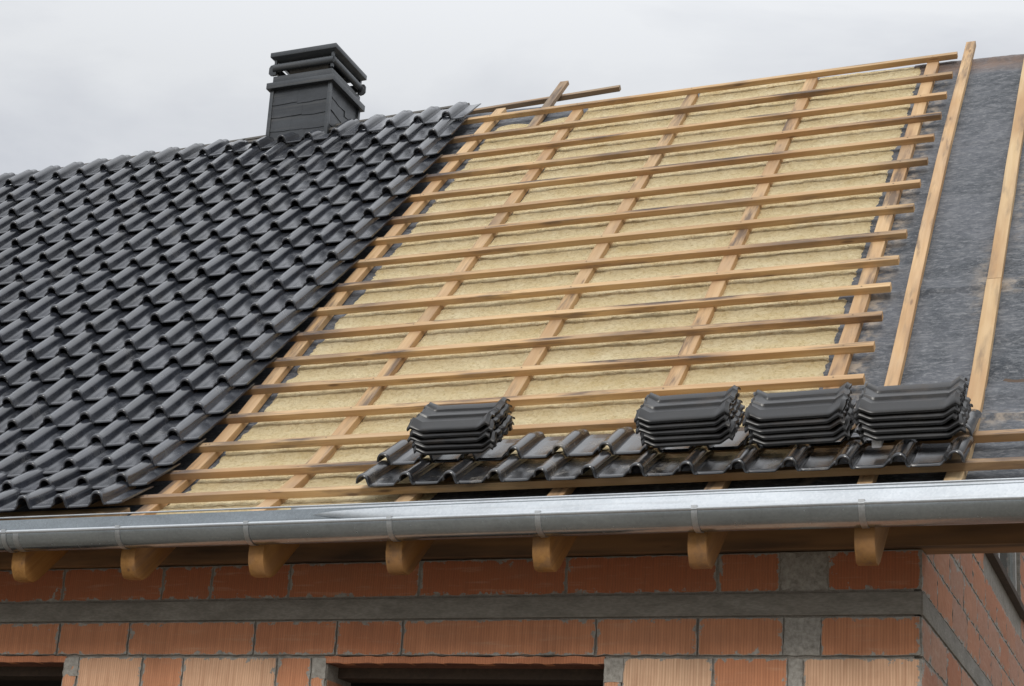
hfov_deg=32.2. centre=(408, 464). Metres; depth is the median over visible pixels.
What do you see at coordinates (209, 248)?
roof tile
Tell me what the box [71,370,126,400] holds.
roof tile
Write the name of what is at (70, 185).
roof tile
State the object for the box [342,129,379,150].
roof tile
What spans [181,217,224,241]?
roof tile
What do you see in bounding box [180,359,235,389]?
roof tile
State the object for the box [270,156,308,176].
roof tile
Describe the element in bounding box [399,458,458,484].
roof tile
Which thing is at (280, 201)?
roof tile
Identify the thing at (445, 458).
roof tile
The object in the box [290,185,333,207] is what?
roof tile
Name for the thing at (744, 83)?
roof batten
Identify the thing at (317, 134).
roof tile
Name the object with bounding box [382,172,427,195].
roof tile
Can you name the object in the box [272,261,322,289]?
roof tile
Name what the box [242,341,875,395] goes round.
roof batten
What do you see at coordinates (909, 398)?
stacked tile
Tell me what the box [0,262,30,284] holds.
roof tile
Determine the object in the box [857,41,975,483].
counter batten
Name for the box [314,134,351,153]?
roof tile
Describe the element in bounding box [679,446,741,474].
roof tile
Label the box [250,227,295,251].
roof tile
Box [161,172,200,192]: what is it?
roof tile
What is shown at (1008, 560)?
concrete column
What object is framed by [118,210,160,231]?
roof tile
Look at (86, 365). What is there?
roof tile
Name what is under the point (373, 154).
roof tile
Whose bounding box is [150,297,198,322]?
roof tile
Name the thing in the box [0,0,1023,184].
sky
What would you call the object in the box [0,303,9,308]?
roof tile
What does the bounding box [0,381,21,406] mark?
roof tile
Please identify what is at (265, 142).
roof tile
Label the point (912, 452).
roof tile
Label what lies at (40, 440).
roof tile
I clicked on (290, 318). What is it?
roof tile
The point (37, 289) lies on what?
roof tile
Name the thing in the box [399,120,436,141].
roof tile
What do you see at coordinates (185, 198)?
roof tile
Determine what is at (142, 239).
roof tile
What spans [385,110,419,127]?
roof tile
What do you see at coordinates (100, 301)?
roof tile
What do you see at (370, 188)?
roof tile
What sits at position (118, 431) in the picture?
roof tile
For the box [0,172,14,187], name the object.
roof tile
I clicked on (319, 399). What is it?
insulation mat
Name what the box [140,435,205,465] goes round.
roof tile
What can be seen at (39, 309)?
roof tile
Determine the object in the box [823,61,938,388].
counter batten
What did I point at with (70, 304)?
roof tile
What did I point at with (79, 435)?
roof tile
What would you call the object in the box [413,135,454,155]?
roof tile
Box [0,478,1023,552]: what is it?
rain gutter
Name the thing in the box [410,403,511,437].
stacked tile
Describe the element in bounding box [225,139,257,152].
roof tile
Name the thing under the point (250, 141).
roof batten
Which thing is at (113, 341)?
roof tile
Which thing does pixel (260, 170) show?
roof tile
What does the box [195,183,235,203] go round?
roof tile
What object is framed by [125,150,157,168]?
roof tile
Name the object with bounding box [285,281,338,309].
roof tile
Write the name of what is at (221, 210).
roof tile
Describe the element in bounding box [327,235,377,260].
roof tile
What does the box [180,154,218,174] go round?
roof tile
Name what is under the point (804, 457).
roof tile
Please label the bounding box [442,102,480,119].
roof tile
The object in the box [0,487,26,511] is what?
roof tile
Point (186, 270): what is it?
roof tile
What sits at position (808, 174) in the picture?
roof batten
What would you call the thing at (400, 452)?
roof tile
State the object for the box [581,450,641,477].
roof tile
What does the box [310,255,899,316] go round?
roof batten
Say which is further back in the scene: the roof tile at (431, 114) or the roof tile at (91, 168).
the roof tile at (91, 168)
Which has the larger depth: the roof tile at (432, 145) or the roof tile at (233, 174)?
the roof tile at (233, 174)
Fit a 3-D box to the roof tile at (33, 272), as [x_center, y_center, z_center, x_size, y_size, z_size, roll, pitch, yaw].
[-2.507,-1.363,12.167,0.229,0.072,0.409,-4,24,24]
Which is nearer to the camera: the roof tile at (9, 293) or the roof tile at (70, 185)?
the roof tile at (9, 293)
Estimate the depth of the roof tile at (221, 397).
9.42 m
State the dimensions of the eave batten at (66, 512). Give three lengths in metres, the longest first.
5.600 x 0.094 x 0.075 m
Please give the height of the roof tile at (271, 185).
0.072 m
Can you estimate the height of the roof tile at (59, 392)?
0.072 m
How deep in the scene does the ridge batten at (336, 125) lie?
13.86 m
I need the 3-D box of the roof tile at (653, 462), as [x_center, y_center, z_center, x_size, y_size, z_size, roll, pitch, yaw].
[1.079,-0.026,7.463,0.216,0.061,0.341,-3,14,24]
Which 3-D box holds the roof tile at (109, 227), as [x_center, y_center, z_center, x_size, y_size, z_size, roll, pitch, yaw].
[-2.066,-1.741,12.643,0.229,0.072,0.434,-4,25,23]
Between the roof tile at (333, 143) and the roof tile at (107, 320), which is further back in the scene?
the roof tile at (333, 143)
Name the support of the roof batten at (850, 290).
on the counter batten at (520, 384)
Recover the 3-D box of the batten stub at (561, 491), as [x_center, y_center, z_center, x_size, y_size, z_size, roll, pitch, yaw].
[0.656,0.116,7.598,0.075,0.242,0.331,-2,-17,23]
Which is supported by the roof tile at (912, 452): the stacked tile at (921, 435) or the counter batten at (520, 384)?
the stacked tile at (921, 435)
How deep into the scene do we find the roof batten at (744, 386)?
8.52 m
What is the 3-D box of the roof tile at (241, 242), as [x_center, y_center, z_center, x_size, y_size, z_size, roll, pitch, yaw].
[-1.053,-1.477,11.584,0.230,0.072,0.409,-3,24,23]
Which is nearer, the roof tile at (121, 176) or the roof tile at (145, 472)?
the roof tile at (145, 472)
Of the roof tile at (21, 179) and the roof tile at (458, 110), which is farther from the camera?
the roof tile at (21, 179)
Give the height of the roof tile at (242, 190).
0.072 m
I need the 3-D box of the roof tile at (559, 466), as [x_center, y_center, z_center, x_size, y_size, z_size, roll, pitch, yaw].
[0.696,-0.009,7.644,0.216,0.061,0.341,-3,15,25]
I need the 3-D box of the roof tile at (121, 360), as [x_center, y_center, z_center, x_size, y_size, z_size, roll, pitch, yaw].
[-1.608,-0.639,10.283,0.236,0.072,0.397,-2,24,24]
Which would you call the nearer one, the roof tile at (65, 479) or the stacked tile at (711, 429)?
the stacked tile at (711, 429)
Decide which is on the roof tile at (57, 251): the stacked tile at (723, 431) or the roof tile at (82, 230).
the roof tile at (82, 230)
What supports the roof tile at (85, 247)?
on the roof tile at (62, 268)
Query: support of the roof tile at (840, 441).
on the roof tile at (804, 457)
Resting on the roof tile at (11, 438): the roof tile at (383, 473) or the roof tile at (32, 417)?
the roof tile at (32, 417)
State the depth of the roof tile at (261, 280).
10.85 m
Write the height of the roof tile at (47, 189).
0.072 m
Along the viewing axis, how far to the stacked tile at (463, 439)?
7.92 m
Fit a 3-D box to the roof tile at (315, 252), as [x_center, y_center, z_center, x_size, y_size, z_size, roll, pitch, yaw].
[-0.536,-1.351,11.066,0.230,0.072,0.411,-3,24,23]
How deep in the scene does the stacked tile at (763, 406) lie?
7.27 m
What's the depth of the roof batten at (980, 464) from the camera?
7.61 m
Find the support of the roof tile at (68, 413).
on the roof tile at (40, 440)
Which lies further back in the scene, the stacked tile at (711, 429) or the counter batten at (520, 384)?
the counter batten at (520, 384)
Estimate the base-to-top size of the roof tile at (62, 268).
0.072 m
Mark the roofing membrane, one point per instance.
(946, 326)
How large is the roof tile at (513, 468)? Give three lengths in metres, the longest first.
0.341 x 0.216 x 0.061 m
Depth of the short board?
12.88 m
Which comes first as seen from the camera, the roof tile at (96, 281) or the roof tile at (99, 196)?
the roof tile at (96, 281)
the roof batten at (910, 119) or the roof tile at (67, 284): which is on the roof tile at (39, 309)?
the roof tile at (67, 284)
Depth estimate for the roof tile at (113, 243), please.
12.23 m
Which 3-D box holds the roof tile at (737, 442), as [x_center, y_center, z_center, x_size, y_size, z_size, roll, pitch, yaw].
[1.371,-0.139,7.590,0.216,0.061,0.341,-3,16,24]
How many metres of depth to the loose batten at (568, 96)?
13.07 m
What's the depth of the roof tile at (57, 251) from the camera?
12.39 m
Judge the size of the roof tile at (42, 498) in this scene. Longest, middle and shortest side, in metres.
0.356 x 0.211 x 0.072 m
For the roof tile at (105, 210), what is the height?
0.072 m
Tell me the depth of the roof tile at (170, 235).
12.05 m
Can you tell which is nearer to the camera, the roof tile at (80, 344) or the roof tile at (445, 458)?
the roof tile at (445, 458)
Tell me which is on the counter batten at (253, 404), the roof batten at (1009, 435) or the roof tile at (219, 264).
the roof batten at (1009, 435)
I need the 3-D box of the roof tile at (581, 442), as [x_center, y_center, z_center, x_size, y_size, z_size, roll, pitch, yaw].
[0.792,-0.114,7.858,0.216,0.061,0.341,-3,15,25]
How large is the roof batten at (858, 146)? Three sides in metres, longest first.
3.782 x 0.059 x 0.058 m
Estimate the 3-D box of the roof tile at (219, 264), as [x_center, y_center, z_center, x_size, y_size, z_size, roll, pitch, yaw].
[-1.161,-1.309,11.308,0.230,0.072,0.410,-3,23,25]
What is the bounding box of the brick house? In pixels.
[0,379,1023,685]
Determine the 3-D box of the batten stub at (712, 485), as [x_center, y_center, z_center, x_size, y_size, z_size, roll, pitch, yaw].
[1.278,0.086,7.314,0.075,0.242,0.331,-2,-17,23]
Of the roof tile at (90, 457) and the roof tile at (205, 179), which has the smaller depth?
the roof tile at (90, 457)
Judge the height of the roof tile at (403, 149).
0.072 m
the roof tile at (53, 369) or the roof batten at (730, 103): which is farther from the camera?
the roof batten at (730, 103)
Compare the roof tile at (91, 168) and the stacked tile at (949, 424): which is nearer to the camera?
the stacked tile at (949, 424)
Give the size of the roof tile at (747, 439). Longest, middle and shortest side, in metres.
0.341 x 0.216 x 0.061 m
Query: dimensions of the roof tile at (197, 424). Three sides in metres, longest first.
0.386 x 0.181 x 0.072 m
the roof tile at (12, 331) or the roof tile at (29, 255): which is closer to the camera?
the roof tile at (12, 331)
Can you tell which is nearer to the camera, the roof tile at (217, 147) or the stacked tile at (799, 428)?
the stacked tile at (799, 428)
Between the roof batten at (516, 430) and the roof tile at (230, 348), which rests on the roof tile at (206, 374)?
the roof tile at (230, 348)
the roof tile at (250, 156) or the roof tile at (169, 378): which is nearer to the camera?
the roof tile at (169, 378)
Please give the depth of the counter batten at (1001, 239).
9.40 m
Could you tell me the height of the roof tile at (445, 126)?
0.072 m
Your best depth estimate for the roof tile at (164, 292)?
11.10 m
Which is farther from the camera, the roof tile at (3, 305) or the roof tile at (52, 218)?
the roof tile at (52, 218)
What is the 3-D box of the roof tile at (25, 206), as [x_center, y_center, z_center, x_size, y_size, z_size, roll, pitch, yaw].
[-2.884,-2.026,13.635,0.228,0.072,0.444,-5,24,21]
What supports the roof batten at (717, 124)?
on the counter batten at (520, 384)
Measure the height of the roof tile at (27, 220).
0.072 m
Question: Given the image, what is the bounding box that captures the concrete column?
[997,553,1016,590]
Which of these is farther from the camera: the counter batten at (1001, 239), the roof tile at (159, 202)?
the roof tile at (159, 202)
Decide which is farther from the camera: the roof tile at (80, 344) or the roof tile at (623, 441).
the roof tile at (80, 344)
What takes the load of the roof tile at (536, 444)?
on the roof tile at (513, 468)
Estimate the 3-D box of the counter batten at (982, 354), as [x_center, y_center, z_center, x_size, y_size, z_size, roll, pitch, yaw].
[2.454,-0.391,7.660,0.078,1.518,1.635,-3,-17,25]
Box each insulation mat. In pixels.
[156,117,566,514]
[277,95,686,509]
[486,80,805,479]
[650,67,920,446]
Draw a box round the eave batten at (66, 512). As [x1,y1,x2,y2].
[0,507,129,520]
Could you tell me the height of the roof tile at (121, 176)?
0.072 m
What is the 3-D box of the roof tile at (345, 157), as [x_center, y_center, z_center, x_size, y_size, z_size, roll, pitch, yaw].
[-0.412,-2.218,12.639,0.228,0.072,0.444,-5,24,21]
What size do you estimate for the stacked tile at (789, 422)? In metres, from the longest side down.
0.410 x 0.276 x 0.061 m
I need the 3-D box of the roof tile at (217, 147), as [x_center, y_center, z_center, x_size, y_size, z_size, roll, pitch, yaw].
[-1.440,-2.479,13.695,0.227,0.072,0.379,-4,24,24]
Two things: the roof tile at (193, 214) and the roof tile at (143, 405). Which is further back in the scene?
the roof tile at (193, 214)
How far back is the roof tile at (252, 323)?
10.24 m
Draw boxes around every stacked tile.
[406,397,509,432]
[407,410,511,443]
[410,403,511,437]
[412,414,514,449]
[413,421,513,454]
[634,385,740,423]
[636,393,739,429]
[636,398,742,435]
[640,404,744,441]
[641,411,744,447]
[742,390,851,427]
[744,397,851,433]
[745,382,851,420]
[749,401,855,439]
[749,408,854,445]
[854,376,966,414]
[854,384,967,420]
[854,392,965,427]
[858,396,970,433]
[860,403,972,440]
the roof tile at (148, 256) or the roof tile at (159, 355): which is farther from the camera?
the roof tile at (148, 256)
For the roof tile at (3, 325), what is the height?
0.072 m
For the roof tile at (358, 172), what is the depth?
12.21 m
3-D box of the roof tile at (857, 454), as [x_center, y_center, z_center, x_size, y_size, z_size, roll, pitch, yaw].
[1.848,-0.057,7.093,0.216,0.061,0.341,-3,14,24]
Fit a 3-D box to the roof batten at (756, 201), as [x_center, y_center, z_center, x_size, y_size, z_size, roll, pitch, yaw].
[1.086,-1.468,10.549,3.827,0.060,0.059,-3,-17,25]
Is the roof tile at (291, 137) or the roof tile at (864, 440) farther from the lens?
the roof tile at (291, 137)
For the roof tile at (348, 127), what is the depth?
13.23 m
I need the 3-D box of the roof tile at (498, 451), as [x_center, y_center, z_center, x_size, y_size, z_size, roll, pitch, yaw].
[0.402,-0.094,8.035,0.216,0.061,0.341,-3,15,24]
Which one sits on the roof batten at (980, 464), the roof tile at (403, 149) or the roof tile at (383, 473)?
the roof tile at (383, 473)
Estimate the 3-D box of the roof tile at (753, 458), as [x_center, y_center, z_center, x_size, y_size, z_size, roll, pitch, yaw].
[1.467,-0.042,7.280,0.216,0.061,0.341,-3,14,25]
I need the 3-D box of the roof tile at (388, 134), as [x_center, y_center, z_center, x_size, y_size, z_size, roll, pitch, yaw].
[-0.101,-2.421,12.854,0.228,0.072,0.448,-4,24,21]
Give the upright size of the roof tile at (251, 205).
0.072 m
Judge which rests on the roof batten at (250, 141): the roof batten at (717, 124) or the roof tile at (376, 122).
the roof tile at (376, 122)
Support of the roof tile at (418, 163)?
on the roof tile at (403, 183)
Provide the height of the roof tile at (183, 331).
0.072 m
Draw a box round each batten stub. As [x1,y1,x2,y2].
[394,493,423,501]
[547,487,576,495]
[704,467,734,489]
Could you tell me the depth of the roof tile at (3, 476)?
9.10 m
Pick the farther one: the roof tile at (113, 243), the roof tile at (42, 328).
the roof tile at (113, 243)
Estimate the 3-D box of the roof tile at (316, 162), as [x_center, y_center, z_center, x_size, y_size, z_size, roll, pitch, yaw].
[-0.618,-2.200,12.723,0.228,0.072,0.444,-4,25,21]
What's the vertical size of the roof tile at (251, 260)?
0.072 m
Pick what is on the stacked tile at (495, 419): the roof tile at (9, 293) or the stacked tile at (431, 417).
the stacked tile at (431, 417)
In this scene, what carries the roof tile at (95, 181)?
on the roof tile at (74, 199)
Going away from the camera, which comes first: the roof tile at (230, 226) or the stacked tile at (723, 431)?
the stacked tile at (723, 431)
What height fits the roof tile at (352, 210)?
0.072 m
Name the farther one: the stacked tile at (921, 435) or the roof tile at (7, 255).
the roof tile at (7, 255)
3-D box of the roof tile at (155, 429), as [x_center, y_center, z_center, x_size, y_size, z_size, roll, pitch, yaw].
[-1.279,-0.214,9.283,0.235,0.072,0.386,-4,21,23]
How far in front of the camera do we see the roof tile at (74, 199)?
13.40 m
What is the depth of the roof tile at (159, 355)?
10.15 m
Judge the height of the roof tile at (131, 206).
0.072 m
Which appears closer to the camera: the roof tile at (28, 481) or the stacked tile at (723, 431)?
the stacked tile at (723, 431)
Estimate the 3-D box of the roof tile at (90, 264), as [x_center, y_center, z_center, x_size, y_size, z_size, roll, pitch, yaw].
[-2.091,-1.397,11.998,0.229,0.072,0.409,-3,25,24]
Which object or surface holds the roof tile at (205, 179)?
on the roof tile at (185, 198)
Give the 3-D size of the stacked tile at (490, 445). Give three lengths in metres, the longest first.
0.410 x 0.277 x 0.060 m
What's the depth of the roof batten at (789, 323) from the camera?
9.06 m
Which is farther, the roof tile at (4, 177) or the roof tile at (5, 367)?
the roof tile at (4, 177)
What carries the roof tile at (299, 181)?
on the roof tile at (280, 201)
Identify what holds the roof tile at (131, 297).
on the roof tile at (107, 320)
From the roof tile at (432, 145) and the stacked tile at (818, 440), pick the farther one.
the roof tile at (432, 145)
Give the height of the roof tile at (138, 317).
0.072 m
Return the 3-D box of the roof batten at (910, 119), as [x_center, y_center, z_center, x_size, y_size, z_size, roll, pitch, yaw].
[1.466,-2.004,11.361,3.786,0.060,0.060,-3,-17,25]
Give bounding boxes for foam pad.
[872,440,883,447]
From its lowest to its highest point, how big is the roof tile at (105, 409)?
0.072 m
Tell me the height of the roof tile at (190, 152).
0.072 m
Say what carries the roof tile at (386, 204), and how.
on the roof tile at (368, 226)
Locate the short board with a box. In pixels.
[527,81,568,126]
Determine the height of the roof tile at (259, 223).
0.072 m
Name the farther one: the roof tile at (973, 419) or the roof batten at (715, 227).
the roof batten at (715, 227)
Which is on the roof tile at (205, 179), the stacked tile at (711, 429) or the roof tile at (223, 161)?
the roof tile at (223, 161)
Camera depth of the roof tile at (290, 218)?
11.72 m
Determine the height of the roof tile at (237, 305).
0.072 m
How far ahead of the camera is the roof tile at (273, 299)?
10.49 m
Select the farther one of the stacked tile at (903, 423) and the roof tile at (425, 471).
the roof tile at (425, 471)
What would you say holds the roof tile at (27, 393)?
on the roof tile at (8, 411)
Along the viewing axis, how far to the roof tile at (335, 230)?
11.29 m
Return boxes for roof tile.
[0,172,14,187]
[0,184,18,202]
[0,199,21,217]
[0,213,21,233]
[0,228,26,250]
[0,245,28,267]
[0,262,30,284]
[0,279,35,303]
[0,296,41,322]
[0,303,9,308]
[0,316,40,342]
[0,322,9,329]
[0,335,46,362]
[0,339,13,357]
[0,356,52,385]
[0,359,19,381]
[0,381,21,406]
[0,403,28,433]
[0,426,36,455]
[0,448,45,477]
[0,471,13,492]
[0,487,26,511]
[1,467,52,493]
[2,377,56,407]
[5,169,37,186]
[6,181,43,200]
[7,400,61,430]
[8,195,46,215]
[10,209,49,229]
[11,225,52,246]
[12,241,55,264]
[15,258,58,281]
[16,423,73,453]
[16,485,65,508]
[18,275,63,298]
[20,293,69,319]
[22,312,72,338]
[25,445,80,474]
[26,332,76,359]
[29,165,60,182]
[30,352,82,381]
[31,177,67,197]
[33,191,70,212]
[35,206,75,227]
[36,373,91,404]
[38,221,78,243]
[39,237,84,260]
[39,465,90,490]
[43,254,86,277]
[43,396,98,426]
[47,271,92,295]
[50,289,99,314]
[52,162,84,178]
[53,419,111,449]
[53,483,100,507]
[54,308,104,335]
[55,173,92,193]
[58,187,95,208]
[58,328,108,356]
[61,202,100,224]
[63,442,121,470]
[64,218,105,239]
[64,348,116,377]
[67,233,109,257]
[71,250,115,274]
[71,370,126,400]
[76,158,107,175]
[76,268,121,291]
[76,462,126,488]
[79,170,115,190]
[79,392,137,423]
[80,285,129,311]
[83,184,120,204]
[85,305,135,331]
[87,198,127,220]
[90,416,151,446]
[90,481,153,504]
[91,324,141,352]
[92,214,132,236]
[94,229,139,253]
[98,344,149,373]
[100,155,131,171]
[100,247,143,270]
[101,439,159,468]
[104,166,141,185]
[106,264,152,288]
[107,366,164,396]
[108,180,146,200]
[111,281,158,308]
[113,195,153,215]
[115,459,180,486]
[116,390,174,420]
[117,301,165,328]
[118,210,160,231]
[123,225,166,250]
[124,320,177,349]
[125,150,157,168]
[129,162,166,182]
[129,243,174,267]
[129,413,185,444]
[132,341,185,369]
[135,176,171,196]
[136,260,181,285]
[140,191,180,212]
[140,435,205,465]
[143,277,191,304]
[143,363,200,393]
[146,206,188,228]
[149,147,180,163]
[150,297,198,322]
[151,221,195,245]
[154,385,212,417]
[155,158,192,177]
[158,316,210,345]
[159,239,202,262]
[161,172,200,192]
[167,256,212,280]
[167,409,230,440]
[168,186,207,208]
[168,337,221,366]
[174,143,205,160]
[174,202,216,224]
[174,274,223,301]
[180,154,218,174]
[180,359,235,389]
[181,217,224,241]
[183,293,233,320]
[188,168,226,189]
[189,235,232,259]
[192,381,254,414]
[193,313,243,341]
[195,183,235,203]
[197,252,244,275]
[199,138,245,156]
[203,197,244,220]
[204,333,257,363]
[206,269,255,297]
[207,150,242,170]
[210,214,255,237]
[215,164,253,184]
[216,289,266,317]
[217,355,276,386]
[219,231,263,254]
[223,179,262,200]
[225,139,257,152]
[228,309,278,337]
[229,248,276,272]
[231,194,273,216]
[233,146,270,166]
[239,265,288,293]
[240,210,284,234]
[241,328,299,359]
[242,160,280,180]
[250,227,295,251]
[250,285,301,313]
[251,136,283,148]
[251,175,291,195]
[260,142,296,161]
[260,189,301,212]
[262,243,308,269]
[264,305,319,332]
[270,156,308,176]
[270,205,313,229]
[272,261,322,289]
[277,132,310,142]
[280,170,320,192]
[282,223,326,247]
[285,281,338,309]
[287,138,324,157]
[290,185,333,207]
[294,240,340,265]
[298,151,335,172]
[301,201,345,225]
[304,129,337,140]
[306,257,359,285]
[309,166,349,188]
[313,219,358,243]
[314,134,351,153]
[320,181,362,204]
[326,147,366,168]
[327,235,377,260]
[331,119,364,136]
[332,197,376,222]
[339,162,378,183]
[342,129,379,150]
[345,214,393,239]
[351,176,394,200]
[355,143,394,164]
[356,460,414,486]
[358,114,391,131]
[363,193,411,217]
[368,157,409,179]
[370,125,408,145]
[377,439,420,464]
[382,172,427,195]
[384,139,422,160]
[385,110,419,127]
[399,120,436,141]
[399,153,442,174]
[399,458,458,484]
[413,106,446,123]
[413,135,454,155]
[419,454,461,462]
[428,116,467,137]
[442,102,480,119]
[442,457,501,483]
[462,439,519,461]
[487,454,547,481]
[507,431,564,458]
[533,452,593,480]
[552,429,610,456]
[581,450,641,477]
[598,427,645,454]
[629,448,690,476]
[645,444,692,452]
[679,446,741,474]
[694,427,748,450]
[730,444,792,472]
[744,434,789,447]
[781,444,845,470]
[809,425,853,445]
[835,440,900,468]
[847,423,895,443]
[890,435,974,466]
[916,409,981,440]
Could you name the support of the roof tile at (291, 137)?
on the roof tile at (277, 152)
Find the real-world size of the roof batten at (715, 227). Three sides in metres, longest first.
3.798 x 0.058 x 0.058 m
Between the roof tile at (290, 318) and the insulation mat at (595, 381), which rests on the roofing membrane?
the insulation mat at (595, 381)
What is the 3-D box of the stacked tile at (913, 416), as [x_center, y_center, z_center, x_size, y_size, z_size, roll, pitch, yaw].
[2.021,-0.257,7.106,0.410,0.061,0.276,-2,20,25]
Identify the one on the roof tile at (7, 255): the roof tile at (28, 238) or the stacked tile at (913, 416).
the roof tile at (28, 238)
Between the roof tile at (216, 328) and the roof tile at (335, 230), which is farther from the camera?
the roof tile at (335, 230)
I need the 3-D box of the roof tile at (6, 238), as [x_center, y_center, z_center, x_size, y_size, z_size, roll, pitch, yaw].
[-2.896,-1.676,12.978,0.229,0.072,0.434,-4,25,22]
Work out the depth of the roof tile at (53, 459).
9.16 m
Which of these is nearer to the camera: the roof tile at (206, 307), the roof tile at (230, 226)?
the roof tile at (206, 307)
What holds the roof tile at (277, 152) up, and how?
on the roof tile at (260, 170)
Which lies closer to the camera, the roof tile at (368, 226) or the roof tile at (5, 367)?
the roof tile at (5, 367)
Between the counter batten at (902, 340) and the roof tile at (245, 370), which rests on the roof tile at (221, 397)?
the roof tile at (245, 370)
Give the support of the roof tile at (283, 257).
on the roof tile at (261, 280)
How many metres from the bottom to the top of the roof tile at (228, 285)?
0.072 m
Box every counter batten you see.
[130,108,506,515]
[251,109,583,510]
[444,94,698,481]
[663,78,817,385]
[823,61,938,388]
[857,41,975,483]
[943,278,1001,480]
[987,60,1023,279]
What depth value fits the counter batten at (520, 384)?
9.93 m
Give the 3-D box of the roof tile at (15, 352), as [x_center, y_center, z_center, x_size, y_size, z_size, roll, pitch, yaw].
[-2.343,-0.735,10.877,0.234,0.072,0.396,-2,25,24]
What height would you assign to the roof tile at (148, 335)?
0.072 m
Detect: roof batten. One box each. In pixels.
[51,457,1023,507]
[124,429,1023,480]
[130,111,472,165]
[187,418,635,453]
[216,374,864,424]
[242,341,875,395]
[266,311,882,367]
[289,282,891,341]
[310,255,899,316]
[330,229,907,292]
[336,179,920,246]
[348,157,927,225]
[350,203,914,268]
[367,133,934,202]
[417,71,952,143]
[419,112,941,182]
[433,91,946,163]
[455,52,957,124]
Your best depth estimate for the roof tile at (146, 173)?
13.54 m
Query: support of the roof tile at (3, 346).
on the roof tile
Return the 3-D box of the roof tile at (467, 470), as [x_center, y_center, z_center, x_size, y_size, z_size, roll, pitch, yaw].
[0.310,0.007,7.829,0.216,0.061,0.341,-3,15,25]
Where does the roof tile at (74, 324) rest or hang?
on the roof tile at (48, 348)
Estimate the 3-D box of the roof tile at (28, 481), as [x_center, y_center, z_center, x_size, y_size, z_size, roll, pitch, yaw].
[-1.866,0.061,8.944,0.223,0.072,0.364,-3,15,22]
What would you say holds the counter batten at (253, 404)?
on the roofing membrane
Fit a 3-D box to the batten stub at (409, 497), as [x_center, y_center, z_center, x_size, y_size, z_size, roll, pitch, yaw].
[0.005,0.147,7.895,0.075,0.242,0.331,-2,-17,23]
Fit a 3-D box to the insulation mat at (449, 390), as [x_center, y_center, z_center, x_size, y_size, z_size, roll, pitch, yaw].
[0.659,-1.171,10.182,0.770,4.124,4.084,-3,-17,25]
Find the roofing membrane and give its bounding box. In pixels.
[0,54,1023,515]
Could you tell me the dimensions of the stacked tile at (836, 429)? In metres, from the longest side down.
0.410 x 0.277 x 0.060 m
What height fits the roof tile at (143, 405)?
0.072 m
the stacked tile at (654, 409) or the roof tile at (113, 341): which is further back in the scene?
the roof tile at (113, 341)
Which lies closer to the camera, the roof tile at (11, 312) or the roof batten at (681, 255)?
the roof batten at (681, 255)
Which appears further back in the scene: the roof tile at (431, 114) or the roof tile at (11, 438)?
the roof tile at (431, 114)
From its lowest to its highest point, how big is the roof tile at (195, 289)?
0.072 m
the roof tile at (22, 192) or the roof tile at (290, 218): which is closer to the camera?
the roof tile at (290, 218)
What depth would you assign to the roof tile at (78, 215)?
13.04 m
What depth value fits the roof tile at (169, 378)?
9.83 m
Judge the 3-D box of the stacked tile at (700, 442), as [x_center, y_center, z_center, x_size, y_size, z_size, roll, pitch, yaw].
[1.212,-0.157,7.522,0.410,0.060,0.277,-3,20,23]
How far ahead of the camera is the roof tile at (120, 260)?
11.86 m
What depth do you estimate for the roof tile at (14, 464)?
9.26 m
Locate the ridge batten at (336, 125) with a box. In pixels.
[16,103,469,174]
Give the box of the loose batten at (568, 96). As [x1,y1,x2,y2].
[468,85,620,114]
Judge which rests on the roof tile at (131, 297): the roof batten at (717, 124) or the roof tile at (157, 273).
the roof tile at (157, 273)
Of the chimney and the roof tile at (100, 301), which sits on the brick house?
the chimney
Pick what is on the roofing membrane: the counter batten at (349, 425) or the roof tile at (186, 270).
the counter batten at (349, 425)
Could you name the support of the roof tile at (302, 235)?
on the roof tile at (283, 257)
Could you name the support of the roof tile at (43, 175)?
on the roof tile at (22, 192)
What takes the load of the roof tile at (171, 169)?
on the roof tile at (152, 187)
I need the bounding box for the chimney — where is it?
[266,43,366,148]
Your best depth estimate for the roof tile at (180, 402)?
9.50 m
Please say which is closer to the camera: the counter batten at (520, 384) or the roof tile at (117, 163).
the counter batten at (520, 384)
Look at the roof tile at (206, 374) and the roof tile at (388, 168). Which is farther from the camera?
the roof tile at (388, 168)
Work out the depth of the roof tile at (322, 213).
11.64 m
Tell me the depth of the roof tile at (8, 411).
10.01 m
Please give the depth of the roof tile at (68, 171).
14.15 m
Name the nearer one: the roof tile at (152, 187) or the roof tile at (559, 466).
the roof tile at (559, 466)
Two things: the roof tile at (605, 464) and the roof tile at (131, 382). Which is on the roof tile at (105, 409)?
the roof tile at (131, 382)
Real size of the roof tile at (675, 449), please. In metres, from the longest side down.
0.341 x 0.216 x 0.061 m
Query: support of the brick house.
on the ground
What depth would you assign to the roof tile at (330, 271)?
10.69 m
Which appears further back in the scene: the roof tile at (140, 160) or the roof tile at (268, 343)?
the roof tile at (140, 160)
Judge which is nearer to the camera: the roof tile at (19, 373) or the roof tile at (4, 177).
the roof tile at (19, 373)
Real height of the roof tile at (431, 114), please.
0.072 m
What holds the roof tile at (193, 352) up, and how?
on the roof tile at (169, 378)
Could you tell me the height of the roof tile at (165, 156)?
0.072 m
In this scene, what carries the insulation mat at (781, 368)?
on the roofing membrane
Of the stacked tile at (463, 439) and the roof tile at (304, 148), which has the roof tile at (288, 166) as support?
the roof tile at (304, 148)
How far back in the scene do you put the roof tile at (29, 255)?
12.47 m
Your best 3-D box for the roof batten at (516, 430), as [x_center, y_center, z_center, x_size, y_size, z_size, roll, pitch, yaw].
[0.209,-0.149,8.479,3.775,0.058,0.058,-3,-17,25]
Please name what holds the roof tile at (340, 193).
on the roof tile at (322, 213)
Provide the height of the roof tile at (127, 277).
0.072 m
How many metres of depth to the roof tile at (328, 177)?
12.30 m

